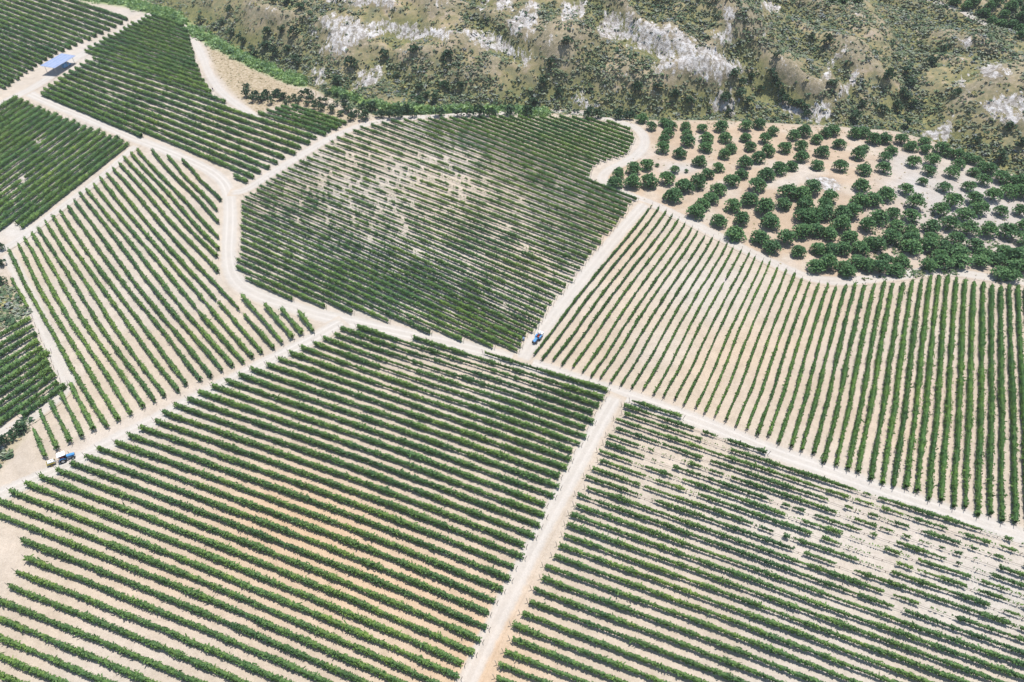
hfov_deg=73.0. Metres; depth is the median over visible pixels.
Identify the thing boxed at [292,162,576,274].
vine row
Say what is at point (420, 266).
vine row
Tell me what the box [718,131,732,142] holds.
orchard tree
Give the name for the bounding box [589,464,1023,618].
vine row
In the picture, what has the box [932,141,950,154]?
orchard tree
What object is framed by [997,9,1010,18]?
orchard tree
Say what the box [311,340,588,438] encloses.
vine row
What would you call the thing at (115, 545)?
vine row
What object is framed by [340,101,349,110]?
bush
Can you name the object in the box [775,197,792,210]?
orchard tree
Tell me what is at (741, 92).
bush
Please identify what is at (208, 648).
vine row
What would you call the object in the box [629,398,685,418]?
vine row
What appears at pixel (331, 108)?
bush
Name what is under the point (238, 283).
dirt road
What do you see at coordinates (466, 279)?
vine row
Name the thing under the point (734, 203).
orchard tree
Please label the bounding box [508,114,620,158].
vine row
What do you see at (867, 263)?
orchard tree
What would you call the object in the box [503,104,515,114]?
bush
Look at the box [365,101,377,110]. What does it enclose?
bush
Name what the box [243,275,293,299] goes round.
vine row
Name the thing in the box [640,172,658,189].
orchard tree
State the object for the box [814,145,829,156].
orchard tree
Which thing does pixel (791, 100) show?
bush
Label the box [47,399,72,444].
vine row
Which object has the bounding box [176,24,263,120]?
edge path
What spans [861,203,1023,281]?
undergrowth
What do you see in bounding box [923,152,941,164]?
orchard tree
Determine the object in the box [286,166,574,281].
vine row
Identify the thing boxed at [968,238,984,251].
orchard tree
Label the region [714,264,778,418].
vine row
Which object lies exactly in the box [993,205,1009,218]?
orchard tree
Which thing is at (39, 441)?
vine row
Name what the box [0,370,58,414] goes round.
vine row
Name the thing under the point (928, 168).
orchard tree
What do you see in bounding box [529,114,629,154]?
vine row
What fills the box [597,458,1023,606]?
vine row
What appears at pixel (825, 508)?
vine row
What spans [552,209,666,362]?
vine row
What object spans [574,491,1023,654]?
vine row
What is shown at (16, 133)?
vine row
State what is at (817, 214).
orchard tree
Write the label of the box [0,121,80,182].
vine row
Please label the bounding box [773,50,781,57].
bush
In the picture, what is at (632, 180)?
orchard tree
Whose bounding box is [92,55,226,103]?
vine row
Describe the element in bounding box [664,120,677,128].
orchard tree
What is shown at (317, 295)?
vine row
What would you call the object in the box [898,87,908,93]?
bush
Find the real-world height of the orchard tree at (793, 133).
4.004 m
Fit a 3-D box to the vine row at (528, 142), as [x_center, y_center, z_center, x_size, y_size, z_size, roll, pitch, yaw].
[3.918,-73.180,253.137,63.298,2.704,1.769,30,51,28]
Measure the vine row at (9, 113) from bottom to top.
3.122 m
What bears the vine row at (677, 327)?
on the ground at (680, 54)
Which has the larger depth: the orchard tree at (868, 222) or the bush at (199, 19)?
the bush at (199, 19)
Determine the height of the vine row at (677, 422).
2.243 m
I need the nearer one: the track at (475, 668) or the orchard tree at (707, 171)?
the track at (475, 668)
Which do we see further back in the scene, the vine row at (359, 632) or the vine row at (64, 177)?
the vine row at (64, 177)
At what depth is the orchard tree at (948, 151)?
244.76 m
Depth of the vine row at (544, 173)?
239.44 m
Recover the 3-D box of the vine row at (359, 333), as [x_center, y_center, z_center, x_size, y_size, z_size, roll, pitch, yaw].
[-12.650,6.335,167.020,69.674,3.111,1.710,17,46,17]
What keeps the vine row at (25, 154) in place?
on the ground at (680, 54)
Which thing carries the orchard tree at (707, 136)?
on the ground at (680, 54)
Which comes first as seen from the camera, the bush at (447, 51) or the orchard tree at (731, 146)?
the orchard tree at (731, 146)
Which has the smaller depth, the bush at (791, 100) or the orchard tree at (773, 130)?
the orchard tree at (773, 130)
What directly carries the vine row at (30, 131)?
on the ground at (680, 54)
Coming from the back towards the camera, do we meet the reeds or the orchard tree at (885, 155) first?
the reeds
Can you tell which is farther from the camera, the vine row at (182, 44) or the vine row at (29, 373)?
the vine row at (182, 44)
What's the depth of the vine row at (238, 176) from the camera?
232.59 m
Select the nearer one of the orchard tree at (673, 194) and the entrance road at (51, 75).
the orchard tree at (673, 194)
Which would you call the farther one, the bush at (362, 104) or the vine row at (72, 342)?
the bush at (362, 104)
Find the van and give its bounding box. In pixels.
[60,62,70,67]
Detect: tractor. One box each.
[56,451,74,463]
[532,331,543,344]
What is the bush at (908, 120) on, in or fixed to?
on the ground at (680, 54)
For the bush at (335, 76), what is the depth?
289.33 m
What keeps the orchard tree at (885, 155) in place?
on the ground at (680, 54)
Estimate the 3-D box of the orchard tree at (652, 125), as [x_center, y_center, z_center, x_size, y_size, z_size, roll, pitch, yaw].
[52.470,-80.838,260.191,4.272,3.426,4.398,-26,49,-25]
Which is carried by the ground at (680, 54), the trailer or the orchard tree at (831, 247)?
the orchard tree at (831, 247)
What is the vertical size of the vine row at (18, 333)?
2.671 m
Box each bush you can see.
[0,276,7,284]
[0,434,5,445]
[3,427,19,441]
[13,419,26,432]
[195,15,203,23]
[224,5,232,13]
[226,28,233,34]
[238,36,246,42]
[241,87,249,96]
[248,93,256,101]
[250,50,259,58]
[250,90,259,97]
[255,94,264,101]
[259,40,269,47]
[262,26,272,34]
[262,89,270,96]
[266,95,274,103]
[269,46,278,54]
[277,24,284,31]
[279,92,286,99]
[287,25,298,36]
[290,54,299,59]
[294,2,304,9]
[294,58,301,65]
[303,88,313,97]
[307,95,315,100]
[311,100,318,105]
[317,103,324,110]
[326,104,335,112]
[331,74,343,84]
[339,94,347,100]
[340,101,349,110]
[343,106,352,112]
[344,55,358,67]
[347,111,355,119]
[357,113,366,120]
[358,101,365,107]
[362,108,369,117]
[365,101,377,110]
[374,109,386,117]
[379,49,388,58]
[387,109,398,117]
[397,109,403,117]
[401,103,413,115]
[407,43,418,53]
[413,95,425,102]
[415,83,422,89]
[429,91,438,100]
[432,107,445,116]
[438,80,448,88]
[441,49,452,57]
[452,108,464,116]
[456,80,463,88]
[472,104,486,118]
[486,107,497,114]
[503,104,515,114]
[522,105,533,115]
[529,97,538,104]
[538,78,547,86]
[546,57,554,65]
[561,35,572,45]
[582,106,596,116]
[592,108,602,118]
[612,108,626,119]
[623,109,634,118]
[630,81,642,93]
[653,81,663,90]
[671,88,679,96]
[685,95,696,104]
[719,91,731,101]
[725,108,733,115]
[728,67,740,78]
[736,87,746,97]
[739,78,746,86]
[742,95,753,104]
[757,85,764,90]
[767,66,777,76]
[772,74,780,82]
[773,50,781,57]
[774,79,783,89]
[776,88,785,96]
[779,93,790,104]
[785,98,794,106]
[791,99,805,107]
[801,103,810,111]
[802,109,812,117]
[821,33,836,45]
[827,79,838,85]
[850,110,862,117]
[857,99,866,105]
[875,104,888,113]
[880,67,896,80]
[893,99,903,110]
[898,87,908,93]
[901,92,912,98]
[902,66,911,72]
[902,117,912,126]
[903,78,915,85]
[908,99,917,105]
[923,56,938,64]
[941,44,948,51]
[951,87,961,94]
[971,135,982,143]
[992,149,1008,159]
[1005,120,1018,129]
[1015,137,1023,146]
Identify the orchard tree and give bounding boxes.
[606,176,623,187]
[612,166,624,177]
[623,173,641,187]
[625,161,641,174]
[635,113,648,123]
[640,159,654,171]
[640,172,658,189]
[647,121,656,129]
[655,140,669,153]
[658,118,669,126]
[658,134,669,143]
[659,171,675,185]
[661,126,674,136]
[662,187,683,201]
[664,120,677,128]
[669,165,679,171]
[672,146,687,158]
[674,178,694,192]
[680,121,690,129]
[680,128,692,136]
[680,134,694,146]
[686,203,705,219]
[690,173,707,189]
[691,155,706,166]
[695,198,710,209]
[696,123,708,131]
[698,141,712,152]
[699,131,713,142]
[701,168,714,178]
[702,192,718,203]
[709,183,726,195]
[710,214,727,227]
[712,162,724,172]
[713,120,728,131]
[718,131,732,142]
[718,148,731,158]
[723,174,740,185]
[724,141,737,153]
[724,198,741,212]
[724,225,746,241]
[733,211,749,225]
[734,168,748,179]
[736,154,753,167]
[738,119,752,129]
[739,132,752,142]
[740,192,758,205]
[743,141,756,151]
[748,177,767,191]
[750,150,765,163]
[750,229,770,243]
[752,118,765,128]
[754,197,775,213]
[757,167,775,179]
[758,132,772,144]
[760,212,780,229]
[761,143,775,158]
[762,239,781,254]
[766,125,779,136]
[772,161,788,175]
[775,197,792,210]
[777,142,791,153]
[777,183,797,199]
[777,228,797,244]
[786,129,800,139]
[786,160,798,171]
[790,245,806,257]
[791,223,813,239]
[792,185,810,197]
[793,150,811,162]
[793,208,813,223]
[794,139,807,150]
[796,196,814,208]
[797,124,812,136]
[804,178,822,193]
[806,259,826,272]
[807,206,823,222]
[808,242,825,254]
[810,134,822,144]
[810,159,824,170]
[810,223,824,237]
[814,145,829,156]
[817,196,835,207]
[818,126,831,137]
[818,204,832,219]
[819,252,838,269]
[821,188,838,203]
[821,224,837,240]
[822,242,840,256]
[828,124,840,134]
[829,213,851,230]
[831,159,848,173]
[832,138,846,147]
[832,205,852,219]
[837,229,858,242]
[837,241,852,254]
[838,260,850,269]
[838,264,857,278]
[846,202,863,217]
[848,126,861,137]
[848,254,865,267]
[849,192,872,206]
[850,145,866,161]
[851,177,871,192]
[851,240,869,254]
[855,161,872,176]
[857,126,870,136]
[858,217,875,230]
[859,257,876,271]
[860,144,869,151]
[862,236,876,247]
[865,132,881,144]
[867,191,884,206]
[867,209,889,226]
[867,236,886,250]
[870,259,890,273]
[875,161,891,174]
[875,253,894,262]
[877,185,896,201]
[878,151,892,160]
[880,131,892,143]
[881,228,902,243]
[884,144,898,154]
[885,207,900,219]
[887,219,906,230]
[887,262,905,277]
[892,253,910,266]
[895,133,909,143]
[897,183,913,195]
[899,239,923,254]
[901,208,921,223]
[902,140,918,150]
[903,224,919,233]
[903,231,922,240]
[904,191,927,207]
[905,155,921,166]
[916,137,931,144]
[916,177,928,185]
[918,144,932,153]
[919,257,937,272]
[920,164,937,177]
[920,219,941,232]
[920,236,939,252]
[922,232,939,239]
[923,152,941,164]
[931,202,951,214]
[931,249,948,257]
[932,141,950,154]
[932,254,955,271]
[935,181,953,192]
[937,239,952,254]
[940,215,960,229]
[941,147,955,157]
[942,165,960,178]
[942,192,964,206]
[944,231,968,244]
[946,242,971,255]
[948,0,958,4]
[949,148,964,158]
[950,158,965,168]
[951,253,973,268]
[953,206,977,220]
[958,219,980,236]
[959,152,974,162]
[959,180,977,190]
[960,0,974,8]
[964,191,983,205]
[966,167,981,176]
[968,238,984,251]
[969,155,982,163]
[969,200,990,215]
[970,253,992,267]
[973,247,992,257]
[975,161,989,171]
[975,173,992,184]
[978,7,990,16]
[979,221,999,236]
[983,187,1003,199]
[984,0,996,8]
[984,162,999,173]
[986,15,998,24]
[989,265,1012,280]
[990,252,1007,264]
[992,169,1010,185]
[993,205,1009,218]
[993,244,1014,259]
[994,0,1003,4]
[995,18,1007,26]
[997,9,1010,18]
[997,222,1019,237]
[999,183,1019,198]
[1003,0,1019,8]
[1004,174,1021,184]
[1004,258,1023,272]
[1006,19,1018,27]
[1006,247,1023,261]
[1007,269,1023,281]
[1012,173,1023,184]
[1012,203,1023,214]
[1013,23,1023,30]
[1014,218,1023,230]
[1015,10,1023,19]
[1015,29,1023,39]
[1015,183,1023,197]
[1016,231,1023,245]
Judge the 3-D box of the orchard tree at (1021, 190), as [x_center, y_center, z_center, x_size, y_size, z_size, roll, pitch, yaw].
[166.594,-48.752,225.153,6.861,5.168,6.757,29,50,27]
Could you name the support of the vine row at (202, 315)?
on the ground at (680, 54)
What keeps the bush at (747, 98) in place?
on the ground at (680, 54)
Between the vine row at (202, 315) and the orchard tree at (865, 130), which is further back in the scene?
the orchard tree at (865, 130)
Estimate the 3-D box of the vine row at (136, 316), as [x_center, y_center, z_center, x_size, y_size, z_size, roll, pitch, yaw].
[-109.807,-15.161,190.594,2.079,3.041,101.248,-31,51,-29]
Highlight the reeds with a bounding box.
[80,0,551,116]
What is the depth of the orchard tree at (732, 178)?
227.29 m
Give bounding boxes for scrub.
[0,0,1023,466]
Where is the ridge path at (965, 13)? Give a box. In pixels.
[927,0,990,25]
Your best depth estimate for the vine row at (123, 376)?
177.41 m
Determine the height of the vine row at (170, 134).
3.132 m
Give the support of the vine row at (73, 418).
on the ground at (680, 54)
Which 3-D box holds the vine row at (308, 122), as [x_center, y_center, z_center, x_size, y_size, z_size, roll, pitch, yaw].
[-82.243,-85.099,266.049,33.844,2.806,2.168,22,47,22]
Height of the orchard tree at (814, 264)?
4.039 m
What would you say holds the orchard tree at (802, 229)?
on the ground at (680, 54)
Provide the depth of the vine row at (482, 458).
152.83 m
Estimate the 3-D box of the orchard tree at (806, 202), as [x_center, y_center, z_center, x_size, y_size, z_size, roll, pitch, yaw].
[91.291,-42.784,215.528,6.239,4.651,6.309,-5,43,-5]
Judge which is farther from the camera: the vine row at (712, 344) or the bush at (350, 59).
the bush at (350, 59)
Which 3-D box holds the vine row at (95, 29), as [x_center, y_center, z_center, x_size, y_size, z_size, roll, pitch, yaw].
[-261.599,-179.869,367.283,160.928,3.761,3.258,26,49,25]
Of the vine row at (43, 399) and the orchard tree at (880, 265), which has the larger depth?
the orchard tree at (880, 265)
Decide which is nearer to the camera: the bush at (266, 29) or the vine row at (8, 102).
the vine row at (8, 102)
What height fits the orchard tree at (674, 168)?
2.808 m
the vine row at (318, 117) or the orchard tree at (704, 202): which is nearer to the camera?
the orchard tree at (704, 202)
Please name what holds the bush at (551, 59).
on the ground at (680, 54)
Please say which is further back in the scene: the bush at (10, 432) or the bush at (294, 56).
the bush at (294, 56)
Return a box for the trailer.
[46,458,58,466]
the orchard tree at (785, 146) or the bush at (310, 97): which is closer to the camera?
the orchard tree at (785, 146)
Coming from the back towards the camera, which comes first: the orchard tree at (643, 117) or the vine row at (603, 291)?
the orchard tree at (643, 117)
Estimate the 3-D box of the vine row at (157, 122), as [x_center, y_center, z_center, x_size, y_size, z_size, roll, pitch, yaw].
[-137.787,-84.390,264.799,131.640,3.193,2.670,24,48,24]
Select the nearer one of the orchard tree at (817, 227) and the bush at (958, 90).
the orchard tree at (817, 227)
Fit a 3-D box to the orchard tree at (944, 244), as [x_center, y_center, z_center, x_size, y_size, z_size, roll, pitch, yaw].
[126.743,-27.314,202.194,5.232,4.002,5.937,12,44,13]
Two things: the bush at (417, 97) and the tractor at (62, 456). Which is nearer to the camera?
the tractor at (62, 456)
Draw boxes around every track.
[0,144,140,253]
[0,249,76,435]
[227,109,1023,285]
[450,391,625,681]
[512,200,652,364]
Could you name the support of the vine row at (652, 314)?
on the ground at (680, 54)
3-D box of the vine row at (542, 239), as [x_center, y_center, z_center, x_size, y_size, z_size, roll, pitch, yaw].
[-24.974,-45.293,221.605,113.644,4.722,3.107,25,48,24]
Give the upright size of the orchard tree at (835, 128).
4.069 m
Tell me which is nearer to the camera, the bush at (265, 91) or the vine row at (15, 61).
the bush at (265, 91)
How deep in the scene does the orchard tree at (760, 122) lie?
260.50 m
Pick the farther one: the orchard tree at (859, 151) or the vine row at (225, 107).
the vine row at (225, 107)
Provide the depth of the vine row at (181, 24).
344.59 m
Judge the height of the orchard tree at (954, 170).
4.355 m
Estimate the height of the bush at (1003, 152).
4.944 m
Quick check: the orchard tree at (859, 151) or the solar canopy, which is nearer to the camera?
the orchard tree at (859, 151)
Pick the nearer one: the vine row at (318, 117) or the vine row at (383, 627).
the vine row at (383, 627)
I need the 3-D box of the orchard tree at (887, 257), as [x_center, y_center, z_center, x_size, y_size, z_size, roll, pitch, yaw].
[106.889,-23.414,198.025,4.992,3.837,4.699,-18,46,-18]
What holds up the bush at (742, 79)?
on the ground at (680, 54)
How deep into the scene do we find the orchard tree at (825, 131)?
255.33 m
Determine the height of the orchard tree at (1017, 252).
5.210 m
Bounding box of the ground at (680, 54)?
[0,0,1023,681]
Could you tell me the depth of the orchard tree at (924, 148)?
246.50 m
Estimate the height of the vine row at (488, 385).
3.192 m
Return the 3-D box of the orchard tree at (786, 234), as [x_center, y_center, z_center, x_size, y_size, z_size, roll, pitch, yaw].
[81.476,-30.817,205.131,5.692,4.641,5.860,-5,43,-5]
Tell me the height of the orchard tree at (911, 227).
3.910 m
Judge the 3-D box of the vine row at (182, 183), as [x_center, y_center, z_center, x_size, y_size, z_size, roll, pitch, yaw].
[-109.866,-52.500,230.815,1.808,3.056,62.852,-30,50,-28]
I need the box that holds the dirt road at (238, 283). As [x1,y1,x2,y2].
[24,91,1023,547]
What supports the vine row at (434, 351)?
on the ground at (680, 54)
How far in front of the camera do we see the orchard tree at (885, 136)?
251.60 m
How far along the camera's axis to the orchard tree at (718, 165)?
236.13 m
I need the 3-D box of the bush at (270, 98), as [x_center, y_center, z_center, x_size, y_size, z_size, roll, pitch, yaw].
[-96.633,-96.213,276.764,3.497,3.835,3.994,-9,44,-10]
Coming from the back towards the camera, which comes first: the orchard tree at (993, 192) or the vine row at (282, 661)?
the orchard tree at (993, 192)
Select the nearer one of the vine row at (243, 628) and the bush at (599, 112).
the vine row at (243, 628)
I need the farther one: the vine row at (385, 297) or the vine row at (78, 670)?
the vine row at (385, 297)
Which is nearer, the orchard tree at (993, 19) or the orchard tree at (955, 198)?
the orchard tree at (955, 198)
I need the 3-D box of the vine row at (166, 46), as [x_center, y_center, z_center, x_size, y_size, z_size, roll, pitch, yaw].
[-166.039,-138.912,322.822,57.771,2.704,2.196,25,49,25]
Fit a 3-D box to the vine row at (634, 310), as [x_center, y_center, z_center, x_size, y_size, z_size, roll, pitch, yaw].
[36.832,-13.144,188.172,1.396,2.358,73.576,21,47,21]
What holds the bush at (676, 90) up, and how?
on the ground at (680, 54)
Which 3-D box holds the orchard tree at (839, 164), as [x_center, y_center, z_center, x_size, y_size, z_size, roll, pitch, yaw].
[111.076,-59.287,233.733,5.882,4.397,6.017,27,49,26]
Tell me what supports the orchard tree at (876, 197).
on the ground at (680, 54)
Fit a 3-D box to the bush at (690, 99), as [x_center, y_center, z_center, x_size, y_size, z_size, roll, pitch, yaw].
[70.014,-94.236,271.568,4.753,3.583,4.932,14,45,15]
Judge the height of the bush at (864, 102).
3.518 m
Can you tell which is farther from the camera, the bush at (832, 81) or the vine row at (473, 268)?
the bush at (832, 81)
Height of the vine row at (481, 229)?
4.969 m
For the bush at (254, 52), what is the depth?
314.29 m
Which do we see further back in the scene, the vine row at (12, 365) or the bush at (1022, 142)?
the bush at (1022, 142)
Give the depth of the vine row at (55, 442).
152.12 m
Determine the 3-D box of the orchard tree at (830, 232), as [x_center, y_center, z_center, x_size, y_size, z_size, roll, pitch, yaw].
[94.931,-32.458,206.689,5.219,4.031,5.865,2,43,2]
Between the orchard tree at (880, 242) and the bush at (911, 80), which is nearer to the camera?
the orchard tree at (880, 242)
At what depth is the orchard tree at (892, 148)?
245.94 m
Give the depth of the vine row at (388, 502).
141.71 m
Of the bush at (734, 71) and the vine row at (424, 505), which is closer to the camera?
the vine row at (424, 505)
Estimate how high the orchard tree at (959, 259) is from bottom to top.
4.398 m
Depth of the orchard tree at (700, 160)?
238.84 m
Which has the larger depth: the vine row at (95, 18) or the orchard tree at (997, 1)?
the vine row at (95, 18)
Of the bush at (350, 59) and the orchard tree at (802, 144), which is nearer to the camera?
the orchard tree at (802, 144)
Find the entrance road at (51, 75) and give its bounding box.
[0,13,152,104]
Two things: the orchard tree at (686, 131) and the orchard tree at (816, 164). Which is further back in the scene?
the orchard tree at (686, 131)
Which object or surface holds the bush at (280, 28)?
on the ground at (680, 54)
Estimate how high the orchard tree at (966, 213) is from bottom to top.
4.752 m
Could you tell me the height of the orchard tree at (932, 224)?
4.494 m
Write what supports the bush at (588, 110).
on the ground at (680, 54)
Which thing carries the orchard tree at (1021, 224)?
on the ground at (680, 54)
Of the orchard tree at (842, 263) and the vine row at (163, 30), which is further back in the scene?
the vine row at (163, 30)
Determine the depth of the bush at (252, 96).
276.68 m
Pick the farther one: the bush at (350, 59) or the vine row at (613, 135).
the bush at (350, 59)
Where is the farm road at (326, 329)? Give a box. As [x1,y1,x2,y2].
[0,315,350,504]
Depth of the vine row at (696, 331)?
177.09 m
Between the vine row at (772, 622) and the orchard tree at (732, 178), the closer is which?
the vine row at (772, 622)
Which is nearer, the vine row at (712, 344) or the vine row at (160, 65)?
the vine row at (712, 344)
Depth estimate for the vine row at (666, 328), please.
180.13 m
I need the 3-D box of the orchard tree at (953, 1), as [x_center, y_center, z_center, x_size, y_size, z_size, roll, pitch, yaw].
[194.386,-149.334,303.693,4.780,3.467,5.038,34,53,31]
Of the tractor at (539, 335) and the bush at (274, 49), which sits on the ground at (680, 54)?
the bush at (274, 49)
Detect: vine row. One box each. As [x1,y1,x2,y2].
[0,0,96,36]
[0,4,91,40]
[0,8,83,41]
[0,14,77,45]
[0,18,71,48]
[0,23,64,51]
[0,29,57,53]
[0,33,53,57]
[0,39,47,59]
[0,44,42,63]
[0,48,37,66]
[0,53,33,69]
[0,57,28,73]
[0,64,22,75]
[0,68,20,80]
[0,74,14,82]
[0,78,10,85]
[0,95,18,108]
[0,97,23,115]
[0,100,30,121]
[0,104,34,128]
[0,104,41,134]
[0,108,45,141]
[0,110,50,148]
[0,111,58,152]
[0,115,62,160]
[0,116,69,167]
[0,119,76,174]
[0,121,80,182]
[0,124,86,190]
[0,126,93,197]
[0,127,101,206]
[0,130,106,214]
[0,134,112,221]
[0,134,120,230]
[0,314,32,336]
[0,322,35,346]
[0,329,39,356]
[0,338,41,365]
[0,343,45,377]
[0,348,51,385]
[0,357,51,394]
[0,364,54,404]
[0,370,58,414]
[0,377,60,425]
[0,497,441,681]
[0,512,407,681]
[0,596,207,681]
[0,615,157,681]
[0,633,117,681]
[0,652,68,681]
[0,670,29,681]
[4,582,251,681]
[6,487,462,678]
[7,247,109,429]
[10,0,103,34]
[10,276,28,308]
[11,568,293,681]
[13,137,124,224]
[17,242,120,422]
[17,536,372,681]
[18,141,129,229]
[18,380,67,418]
[21,554,333,681]
[22,236,133,416]
[22,480,465,666]
[24,0,110,30]
[30,231,145,409]
[31,425,47,459]
[35,471,477,655]
[36,225,156,403]
[37,0,116,27]
[38,407,59,451]
[40,91,143,137]
[43,87,254,177]
[44,219,166,398]
[46,83,261,172]
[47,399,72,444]
[50,213,180,393]
[52,0,123,24]
[53,81,270,169]
[53,466,484,642]
[56,76,278,164]
[58,390,84,439]
[59,209,187,385]
[62,73,284,158]
[67,205,202,382]
[67,459,490,629]
[68,69,296,154]
[68,380,96,431]
[69,0,128,20]
[73,198,213,378]
[74,66,301,148]
[78,190,223,372]
[79,63,310,144]
[82,453,491,615]
[83,48,211,92]
[85,59,316,138]
[85,187,234,368]
[87,45,208,86]
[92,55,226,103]
[92,183,245,363]
[94,42,204,80]
[94,445,498,603]
[98,174,253,357]
[99,40,201,75]
[102,36,200,72]
[105,172,263,355]
[107,33,198,67]
[111,165,275,350]
[113,32,195,61]
[113,439,505,592]
[118,162,219,274]
[119,30,194,57]
[122,155,218,258]
[123,26,194,53]
[125,431,513,580]
[127,23,192,48]
[130,21,191,45]
[130,151,219,250]
[136,147,219,238]
[137,19,190,40]
[137,424,517,568]
[141,17,189,36]
[144,14,188,31]
[150,12,183,26]
[151,148,219,223]
[151,417,526,559]
[160,409,527,547]
[166,153,217,209]
[171,401,537,538]
[181,158,221,201]
[184,395,543,527]
[196,389,548,518]
[209,382,548,506]
[223,377,556,498]
[232,173,248,182]
[234,256,352,312]
[234,263,326,308]
[237,371,562,489]
[238,223,519,351]
[238,236,463,341]
[238,244,432,333]
[239,253,390,321]
[240,200,535,333]
[240,205,527,336]
[240,211,524,341]
[240,217,523,347]
[240,232,495,348]
[240,293,283,343]
[243,195,539,327]
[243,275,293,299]
[247,365,562,477]
[248,191,542,323]
[255,188,546,317]
[257,110,326,134]
[258,183,548,309]
[263,302,295,340]
[264,180,554,304]
[264,362,570,470]
[265,108,331,132]
[269,177,557,299]
[274,106,338,130]
[275,356,573,461]
[276,173,564,293]
[278,306,304,336]
[280,104,342,127]
[280,170,568,287]
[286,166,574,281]
[287,349,575,452]
[290,103,347,124]
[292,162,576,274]
[297,309,314,333]
[298,159,582,270]
[298,344,582,445]
[306,156,586,264]
[311,151,589,258]
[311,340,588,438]
[317,148,593,253]
[320,334,588,430]
[324,144,599,249]
[329,139,603,243]
[332,331,596,424]
[335,135,603,237]
[338,325,596,414]
[343,132,610,235]
[352,129,614,230]
[354,323,601,407]
[359,125,618,225]
[370,122,620,220]
[380,121,625,216]
[390,118,628,213]
[402,117,629,208]
[411,334,606,399]
[416,118,633,204]
[427,117,638,201]
[439,116,591,177]
[448,115,591,173]
[459,115,593,168]
[470,115,597,164]
[478,115,601,162]
[482,350,610,392]
[488,115,607,160]
[492,674,516,681]
[495,661,552,681]
[497,114,612,158]
[501,648,593,681]
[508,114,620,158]
[508,635,627,681]
[509,619,669,681]
[517,114,625,156]
[518,609,708,681]
[526,598,749,681]
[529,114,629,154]
[530,586,786,681]
[533,203,652,356]
[538,115,630,149]
[539,573,825,681]
[541,205,659,361]
[541,562,862,681]
[548,114,631,146]
[550,552,901,681]
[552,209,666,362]
[555,541,934,681]
[558,114,634,143]
[560,531,969,681]
[561,214,672,365]
[563,520,1004,681]
[567,510,1023,679]
[570,114,635,139]
[572,216,679,366]
[572,501,1023,666]
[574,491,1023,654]
[582,222,685,372]
[583,473,1023,630]
[584,116,634,135]
[584,485,1023,641]
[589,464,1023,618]
[590,226,692,378]
[596,447,1023,596]
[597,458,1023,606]
[599,229,698,378]
[602,440,1023,587]
[605,432,1023,576]
[606,119,631,130]
[610,234,705,381]
[613,416,1023,554]
[613,425,1023,565]
[620,234,713,385]
[621,402,770,454]
[621,410,1023,544]
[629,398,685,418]
[631,241,719,388]
[642,242,727,391]
[652,246,733,393]
[663,246,742,396]
[674,249,750,400]
[683,256,755,405]
[695,258,763,409]
[704,259,770,413]
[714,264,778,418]
[724,269,786,421]
[735,270,795,428]
[745,276,802,430]
[755,279,810,436]
[767,281,819,438]
[777,282,829,445]
[788,285,836,449]
[800,283,847,453]
[811,280,857,456]
[820,283,866,465]
[834,281,876,467]
[845,279,886,471]
[855,281,894,474]
[868,281,905,482]
[880,277,914,486]
[892,277,923,489]
[903,273,932,490]
[914,273,941,494]
[925,273,949,502]
[937,274,959,503]
[951,278,968,509]
[962,278,976,510]
[974,279,986,518]
[985,283,996,517]
[997,284,1007,524]
[1006,282,1019,525]
[1014,283,1023,496]
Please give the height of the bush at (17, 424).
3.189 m
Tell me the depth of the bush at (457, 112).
268.50 m
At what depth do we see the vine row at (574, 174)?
241.56 m
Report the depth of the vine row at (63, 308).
177.47 m
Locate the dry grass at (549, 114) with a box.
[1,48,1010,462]
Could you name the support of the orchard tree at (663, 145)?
on the ground at (680, 54)
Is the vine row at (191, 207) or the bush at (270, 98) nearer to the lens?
the vine row at (191, 207)
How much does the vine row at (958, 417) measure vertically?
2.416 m
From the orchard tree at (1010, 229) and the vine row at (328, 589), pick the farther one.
the orchard tree at (1010, 229)
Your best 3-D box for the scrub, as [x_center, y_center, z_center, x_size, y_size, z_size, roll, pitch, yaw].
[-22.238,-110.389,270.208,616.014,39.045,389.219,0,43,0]
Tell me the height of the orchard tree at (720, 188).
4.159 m
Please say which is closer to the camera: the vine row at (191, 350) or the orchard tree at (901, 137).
the vine row at (191, 350)
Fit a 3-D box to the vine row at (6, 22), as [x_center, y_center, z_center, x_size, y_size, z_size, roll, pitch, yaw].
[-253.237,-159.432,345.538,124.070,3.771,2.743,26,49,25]
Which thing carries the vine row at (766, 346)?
on the ground at (680, 54)
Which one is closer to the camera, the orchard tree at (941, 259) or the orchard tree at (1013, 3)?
the orchard tree at (941, 259)
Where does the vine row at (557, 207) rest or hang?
on the ground at (680, 54)
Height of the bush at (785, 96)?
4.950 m
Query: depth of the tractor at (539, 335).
174.74 m
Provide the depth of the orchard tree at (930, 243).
201.72 m
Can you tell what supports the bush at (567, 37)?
on the ground at (680, 54)
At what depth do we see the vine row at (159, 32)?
331.98 m
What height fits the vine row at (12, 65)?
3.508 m
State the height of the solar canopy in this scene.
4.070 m
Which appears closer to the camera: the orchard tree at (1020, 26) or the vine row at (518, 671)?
the vine row at (518, 671)
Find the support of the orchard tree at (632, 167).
on the ground at (680, 54)
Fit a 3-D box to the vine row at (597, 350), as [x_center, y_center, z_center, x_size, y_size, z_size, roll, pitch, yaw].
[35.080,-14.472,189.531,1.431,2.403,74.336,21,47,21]
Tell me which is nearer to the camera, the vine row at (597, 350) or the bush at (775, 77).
the vine row at (597, 350)
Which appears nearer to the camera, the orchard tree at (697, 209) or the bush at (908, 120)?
the orchard tree at (697, 209)
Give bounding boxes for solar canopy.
[40,53,74,74]
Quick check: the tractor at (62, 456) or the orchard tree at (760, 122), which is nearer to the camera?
the tractor at (62, 456)
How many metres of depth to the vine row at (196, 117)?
269.09 m
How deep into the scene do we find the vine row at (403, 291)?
188.48 m
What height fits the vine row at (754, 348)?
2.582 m

